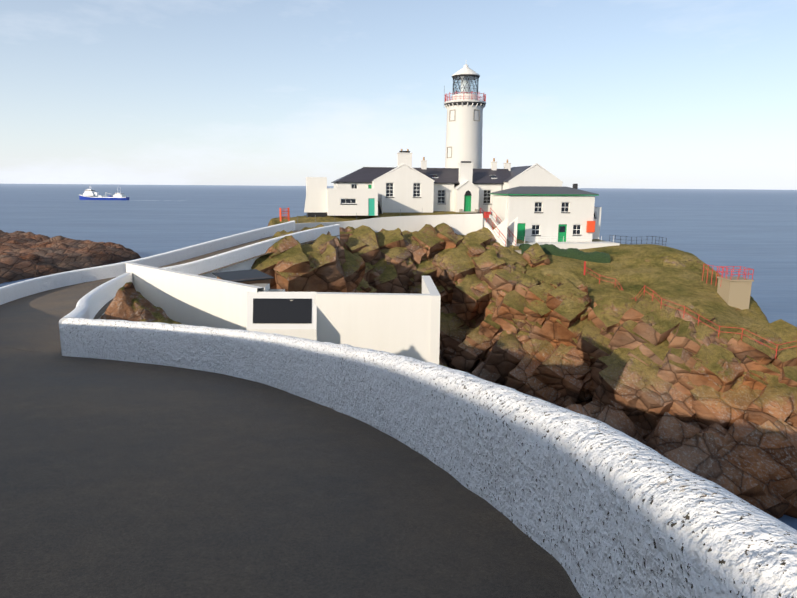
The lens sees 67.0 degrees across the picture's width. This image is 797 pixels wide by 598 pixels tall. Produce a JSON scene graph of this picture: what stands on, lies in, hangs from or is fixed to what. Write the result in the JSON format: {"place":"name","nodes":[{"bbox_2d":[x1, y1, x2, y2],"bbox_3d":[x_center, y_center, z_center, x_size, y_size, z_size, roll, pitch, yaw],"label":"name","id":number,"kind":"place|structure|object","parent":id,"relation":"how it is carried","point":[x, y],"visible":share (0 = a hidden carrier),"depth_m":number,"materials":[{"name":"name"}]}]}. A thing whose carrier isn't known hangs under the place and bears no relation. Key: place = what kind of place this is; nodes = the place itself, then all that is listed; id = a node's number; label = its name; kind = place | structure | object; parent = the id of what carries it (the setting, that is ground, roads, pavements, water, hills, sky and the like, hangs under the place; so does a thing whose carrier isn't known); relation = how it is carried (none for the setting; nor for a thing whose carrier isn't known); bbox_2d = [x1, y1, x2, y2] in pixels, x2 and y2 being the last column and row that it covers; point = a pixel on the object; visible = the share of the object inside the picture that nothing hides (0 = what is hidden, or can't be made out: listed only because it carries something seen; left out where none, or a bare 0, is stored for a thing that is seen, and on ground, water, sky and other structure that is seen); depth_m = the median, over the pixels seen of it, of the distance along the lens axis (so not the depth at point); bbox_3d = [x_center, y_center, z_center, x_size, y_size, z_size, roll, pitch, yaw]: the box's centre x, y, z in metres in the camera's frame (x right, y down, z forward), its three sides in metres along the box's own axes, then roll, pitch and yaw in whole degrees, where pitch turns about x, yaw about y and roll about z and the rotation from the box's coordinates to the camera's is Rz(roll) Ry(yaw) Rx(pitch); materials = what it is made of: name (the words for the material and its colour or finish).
{"place":"outdoors","nodes":[
{"label":"outdoors","id":0,"kind":"place"},
{"bbox_2d":[0,230,140,283],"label":"shore rocks","id":1,"kind":"object","parent":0,"point":[25,255],"depth_m":165.33,"materials":[{"name":"brown stone"}]},
{"bbox_2d":[0,230,581,597],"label":"road","id":2,"kind":"structure","parent":0,"point":[122,479],"depth_m":4.72,"materials":[{"name":"grey asphalt"}]},
{"bbox_2d":[0,184,796,529],"bbox_3d":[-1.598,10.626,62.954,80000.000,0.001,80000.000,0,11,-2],"label":"sea","id":3,"kind":"structure","parent":0,"point":[754,232],"depth_m":415.32,"materials":[{"name":"liquid"}]},
{"bbox_2d":[79,187,160,200],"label":"ship","id":4,"kind":"object","parent":3,"relation":"on","point":[89,194],"visible":0.94,"depth_m":838.75,"materials":[{"name":"white metal"}]},
{"bbox_2d":[0,0,796,189],"label":"sky","id":5,"kind":"structure","parent":0,"point":[631,94],"materials":[{"name":"blue"}]},
{"bbox_2d":[267,211,794,506],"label":"grass","id":6,"kind":"structure","parent":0,"point":[674,274],"depth_m":69.09,"materials":[{"name":"green plant"}]},
{"bbox_2d":[59,272,132,351],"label":"wall","id":7,"kind":"structure","parent":6,"relation":"on","point":[91,304],"depth_m":29.53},
{"bbox_2d":[99,282,181,323],"bbox_3d":[-8.681,0.407,19.631,4.600,1.958,3.200,4,11,18],"label":"outcrop rock","id":8,"kind":"object","parent":6,"relation":"on","point":[129,302],"visible":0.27,"depth_m":19.07,"materials":[{"name":"brown stone"}]},
{"bbox_2d":[0,221,294,304],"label":"wall","id":9,"kind":"structure","parent":6,"relation":"on","point":[14,291],"depth_m":47.61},
{"bbox_2d":[163,224,339,278],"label":"wall","id":10,"kind":"structure","parent":6,"relation":"on","point":[204,265],"depth_m":46.84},
{"bbox_2d":[126,263,440,364],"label":"yard walls","id":11,"kind":"structure","parent":6,"relation":"on","point":[405,324],"depth_m":31.25,"materials":[{"name":"white paint"}]},
{"bbox_2d":[279,208,289,220],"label":"entrance gate","id":12,"kind":"structure","parent":6,"relation":"on","point":[287,213],"depth_m":66.32,"materials":[{"name":"red metal"}]},
{"bbox_2d":[304,177,382,216],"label":"annex","id":13,"kind":"object","parent":6,"relation":"on","point":[322,200],"visible":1,"depth_m":75.29,"materials":[{"name":"white paint"}]},
{"bbox_2d":[295,209,482,234],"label":"compound wall","id":14,"kind":"structure","parent":6,"relation":"on","point":[462,224],"depth_m":76.27,"materials":[{"name":"white paint"}]},
{"bbox_2d":[59,317,796,597],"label":"wall","id":15,"kind":"structure","parent":6,"relation":"on","point":[594,508],"depth_m":3.89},
{"bbox_2d":[331,149,562,212],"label":"house","id":16,"kind":"structure","parent":6,"relation":"on","point":[404,186],"depth_m":85.61,"materials":[{"name":"slate"},{"name":"white paint"},{"name":"glass"}]},
{"bbox_2d":[444,64,485,212],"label":"lighthouse tower","id":17,"kind":"structure","parent":6,"relation":"on","point":[464,107],"depth_m":91.76,"materials":[{"name":"white paint"}]},
{"bbox_2d":[480,208,520,253],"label":"terrace steps","id":18,"kind":"structure","parent":6,"relation":"on","point":[503,233],"depth_m":75.86,"materials":[{"name":"beige concrete"}]},
{"bbox_2d":[251,223,796,518],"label":"cliff crags","id":19,"kind":"structure","parent":6,"relation":"attached to","point":[692,395],"depth_m":53.48,"materials":[{"name":"brown stone"}]},
{"bbox_2d":[490,184,619,248],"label":"keepers house","id":20,"kind":"structure","parent":6,"relation":"on","point":[563,217],"depth_m":78.98,"materials":[{"name":"white paint"}]},
{"bbox_2d":[519,243,609,262],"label":"hedge row","id":21,"kind":"object","parent":6,"relation":"on","point":[576,253],"visible":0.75,"depth_m":73.33,"materials":[{"name":"green plant"}]},
{"bbox_2d":[609,235,666,244],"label":"fence","id":22,"kind":"object","parent":6,"relation":"on","point":[631,240],"visible":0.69,"depth_m":80.25,"materials":[{"name":"metal"}]},
{"bbox_2d":[583,261,795,358],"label":"cliff path railings","id":23,"kind":"object","parent":6,"relation":"on","point":[585,267],"visible":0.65,"depth_m":54.05,"materials":[{"name":"red metal"}]},
{"bbox_2d":[702,264,753,309],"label":"viewing platform","id":24,"kind":"structure","parent":6,"relation":"on","point":[733,291],"depth_m":60.84,"materials":[{"name":"beige concrete"}]}
]}

